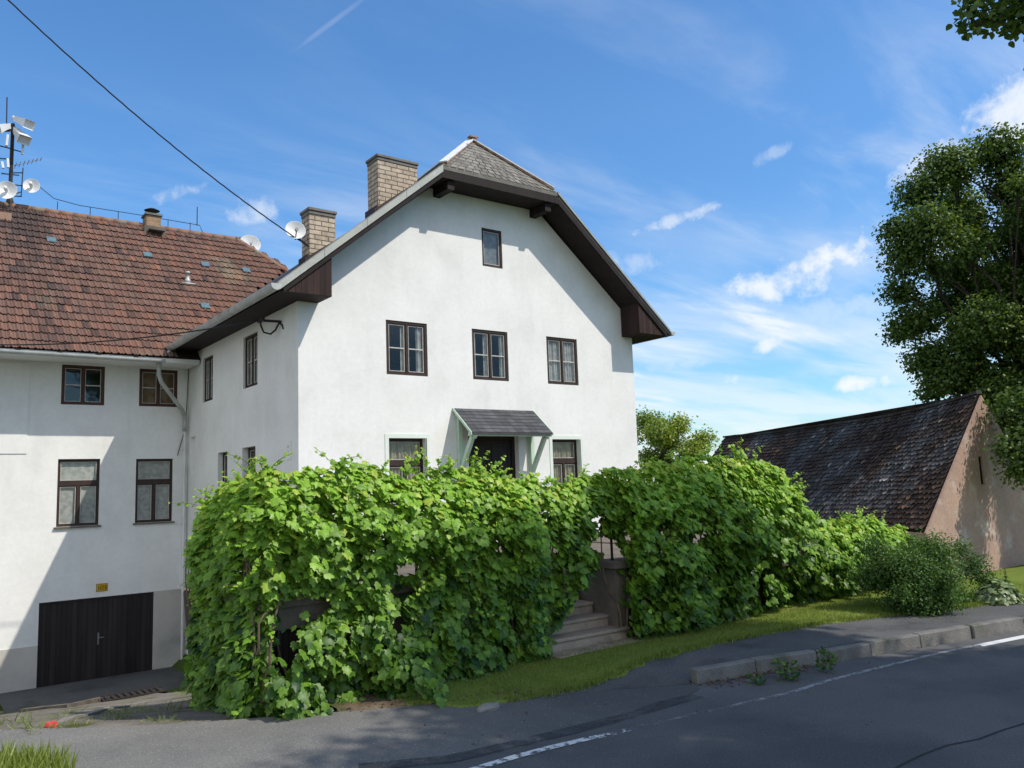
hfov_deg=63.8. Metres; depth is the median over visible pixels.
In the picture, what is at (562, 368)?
window
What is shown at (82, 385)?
window
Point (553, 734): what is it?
tar seam
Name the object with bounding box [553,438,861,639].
grapevine
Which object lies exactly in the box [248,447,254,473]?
window
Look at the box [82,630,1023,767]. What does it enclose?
road
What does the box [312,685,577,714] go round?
leaf litter
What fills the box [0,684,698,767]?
side road
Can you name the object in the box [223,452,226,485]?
window
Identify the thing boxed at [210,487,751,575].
terrace railing
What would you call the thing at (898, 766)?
tar seam
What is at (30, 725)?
grass tuft
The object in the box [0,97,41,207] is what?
antenna mast
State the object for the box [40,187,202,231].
lightning conductor
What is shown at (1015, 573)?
lawn
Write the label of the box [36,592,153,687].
garage door
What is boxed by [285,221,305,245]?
satellite dish
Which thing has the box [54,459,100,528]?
window
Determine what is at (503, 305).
gabled house
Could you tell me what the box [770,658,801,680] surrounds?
weed tuft
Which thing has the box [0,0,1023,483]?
sky
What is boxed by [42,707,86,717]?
grass tuft
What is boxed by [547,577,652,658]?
stone steps
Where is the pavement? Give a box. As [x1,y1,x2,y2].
[535,600,1023,697]
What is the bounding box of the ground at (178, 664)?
[0,526,1022,710]
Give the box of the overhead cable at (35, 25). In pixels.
[7,0,308,246]
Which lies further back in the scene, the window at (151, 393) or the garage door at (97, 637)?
the window at (151, 393)
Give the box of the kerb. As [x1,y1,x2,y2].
[690,616,1023,683]
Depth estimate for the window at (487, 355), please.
19.57 m
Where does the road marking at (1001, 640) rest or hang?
on the road at (950, 700)
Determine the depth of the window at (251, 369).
19.05 m
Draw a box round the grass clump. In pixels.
[0,735,80,767]
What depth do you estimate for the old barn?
21.37 m
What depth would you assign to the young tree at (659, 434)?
29.47 m
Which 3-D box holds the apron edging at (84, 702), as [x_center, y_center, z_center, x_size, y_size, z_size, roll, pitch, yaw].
[-8.731,6.268,16.154,1.186,0.786,3.882,0,-7,-14]
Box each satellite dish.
[241,235,260,249]
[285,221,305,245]
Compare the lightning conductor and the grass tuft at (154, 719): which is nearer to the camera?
the grass tuft at (154, 719)
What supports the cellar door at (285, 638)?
in the terrace
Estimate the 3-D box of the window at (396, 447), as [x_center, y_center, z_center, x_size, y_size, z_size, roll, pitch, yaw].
[-2.314,1.924,17.890,1.100,1.660,0.247,3,-9,-37]
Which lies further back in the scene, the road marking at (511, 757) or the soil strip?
the soil strip
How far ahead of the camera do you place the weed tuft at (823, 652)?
9.70 m
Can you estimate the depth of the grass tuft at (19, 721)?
9.27 m
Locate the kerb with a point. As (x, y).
(847, 652)
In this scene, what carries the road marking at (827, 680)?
on the road at (950, 700)
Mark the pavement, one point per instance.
(662, 671)
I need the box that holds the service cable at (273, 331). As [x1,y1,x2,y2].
[0,319,283,344]
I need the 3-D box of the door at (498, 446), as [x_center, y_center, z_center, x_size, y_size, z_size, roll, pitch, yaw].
[-0.511,2.408,19.311,1.450,2.380,0.100,3,-9,-37]
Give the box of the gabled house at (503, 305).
[165,135,675,654]
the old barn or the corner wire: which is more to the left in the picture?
the corner wire
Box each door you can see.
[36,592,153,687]
[272,627,308,708]
[468,436,515,529]
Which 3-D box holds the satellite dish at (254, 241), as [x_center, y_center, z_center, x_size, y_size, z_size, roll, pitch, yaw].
[-9.482,-4.850,29.349,1.071,0.903,0.669,-8,-9,39]
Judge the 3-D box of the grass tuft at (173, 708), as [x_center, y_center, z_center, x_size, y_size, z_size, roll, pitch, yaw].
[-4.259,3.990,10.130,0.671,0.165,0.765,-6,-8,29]
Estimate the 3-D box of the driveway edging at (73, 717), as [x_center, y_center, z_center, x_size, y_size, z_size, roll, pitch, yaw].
[-5.382,4.293,10.774,0.360,0.829,4.344,-1,-7,-12]
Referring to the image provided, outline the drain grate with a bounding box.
[100,686,167,701]
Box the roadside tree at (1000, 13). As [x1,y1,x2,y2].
[946,0,1023,70]
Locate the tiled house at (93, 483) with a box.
[0,201,415,693]
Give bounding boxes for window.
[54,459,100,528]
[61,364,104,404]
[133,459,174,524]
[139,369,177,406]
[204,356,212,401]
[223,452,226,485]
[245,332,257,388]
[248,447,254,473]
[385,434,429,506]
[386,320,427,376]
[472,329,508,380]
[481,228,501,268]
[546,336,577,384]
[549,435,583,501]
[978,457,982,483]
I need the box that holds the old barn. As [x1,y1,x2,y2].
[701,391,1023,581]
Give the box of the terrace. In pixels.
[183,529,797,708]
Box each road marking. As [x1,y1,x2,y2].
[470,730,625,767]
[662,644,979,722]
[975,635,1023,645]
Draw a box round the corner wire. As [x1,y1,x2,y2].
[177,369,188,455]
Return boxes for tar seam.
[358,696,699,767]
[896,723,1023,767]
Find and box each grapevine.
[168,445,600,720]
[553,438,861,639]
[787,505,948,597]
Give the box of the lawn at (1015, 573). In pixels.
[386,565,1023,707]
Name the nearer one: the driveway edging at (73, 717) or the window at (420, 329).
the driveway edging at (73, 717)
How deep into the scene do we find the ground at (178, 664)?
19.07 m
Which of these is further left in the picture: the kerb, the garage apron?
the garage apron
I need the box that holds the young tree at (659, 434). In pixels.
[636,405,719,476]
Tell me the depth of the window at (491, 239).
20.03 m
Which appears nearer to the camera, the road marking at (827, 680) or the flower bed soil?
the road marking at (827, 680)
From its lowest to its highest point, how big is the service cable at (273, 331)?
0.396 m
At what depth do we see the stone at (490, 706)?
8.52 m
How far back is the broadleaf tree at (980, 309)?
24.32 m
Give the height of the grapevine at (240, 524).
3.305 m
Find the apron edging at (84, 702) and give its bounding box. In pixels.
[19,695,116,712]
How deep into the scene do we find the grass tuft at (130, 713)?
9.32 m
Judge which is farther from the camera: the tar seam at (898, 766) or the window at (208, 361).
the window at (208, 361)
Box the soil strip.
[327,691,407,711]
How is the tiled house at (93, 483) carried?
on the ground at (178, 664)
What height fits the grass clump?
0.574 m
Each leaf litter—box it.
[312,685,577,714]
[699,662,837,688]
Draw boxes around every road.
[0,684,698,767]
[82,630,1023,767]
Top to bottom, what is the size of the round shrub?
1.557 m
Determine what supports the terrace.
on the ground at (178, 664)
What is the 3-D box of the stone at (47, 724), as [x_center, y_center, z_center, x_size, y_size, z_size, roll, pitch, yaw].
[-4.843,3.579,8.652,0.128,0.063,0.119,3,-9,-37]
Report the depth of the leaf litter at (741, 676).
9.56 m
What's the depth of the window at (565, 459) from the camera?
20.75 m
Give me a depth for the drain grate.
16.30 m
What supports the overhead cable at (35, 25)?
attached to the gabled house at (503, 305)
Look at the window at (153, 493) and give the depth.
21.93 m
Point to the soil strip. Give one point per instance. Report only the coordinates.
(368, 701)
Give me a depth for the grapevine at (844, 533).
15.45 m
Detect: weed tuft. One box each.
[745,672,765,684]
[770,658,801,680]
[814,642,837,673]
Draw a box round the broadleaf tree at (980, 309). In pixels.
[871,121,1023,489]
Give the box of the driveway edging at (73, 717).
[57,701,151,725]
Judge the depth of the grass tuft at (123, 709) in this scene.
10.35 m
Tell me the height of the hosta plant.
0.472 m
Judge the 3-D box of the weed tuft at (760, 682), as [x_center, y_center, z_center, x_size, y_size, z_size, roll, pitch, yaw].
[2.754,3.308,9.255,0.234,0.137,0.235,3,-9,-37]
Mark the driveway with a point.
(189, 715)
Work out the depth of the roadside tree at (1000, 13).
11.00 m
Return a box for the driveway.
[0,692,337,729]
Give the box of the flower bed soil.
[656,588,862,635]
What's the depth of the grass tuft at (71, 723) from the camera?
8.73 m
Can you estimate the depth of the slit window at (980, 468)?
20.53 m
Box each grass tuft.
[0,709,40,724]
[9,717,67,733]
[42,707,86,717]
[53,716,101,727]
[93,708,140,720]
[96,702,158,713]
[140,699,186,711]
[140,713,181,723]
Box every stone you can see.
[44,721,57,727]
[476,702,499,711]
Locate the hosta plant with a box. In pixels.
[974,578,1023,605]
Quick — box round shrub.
[847,526,1000,617]
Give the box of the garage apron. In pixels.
[0,667,186,713]

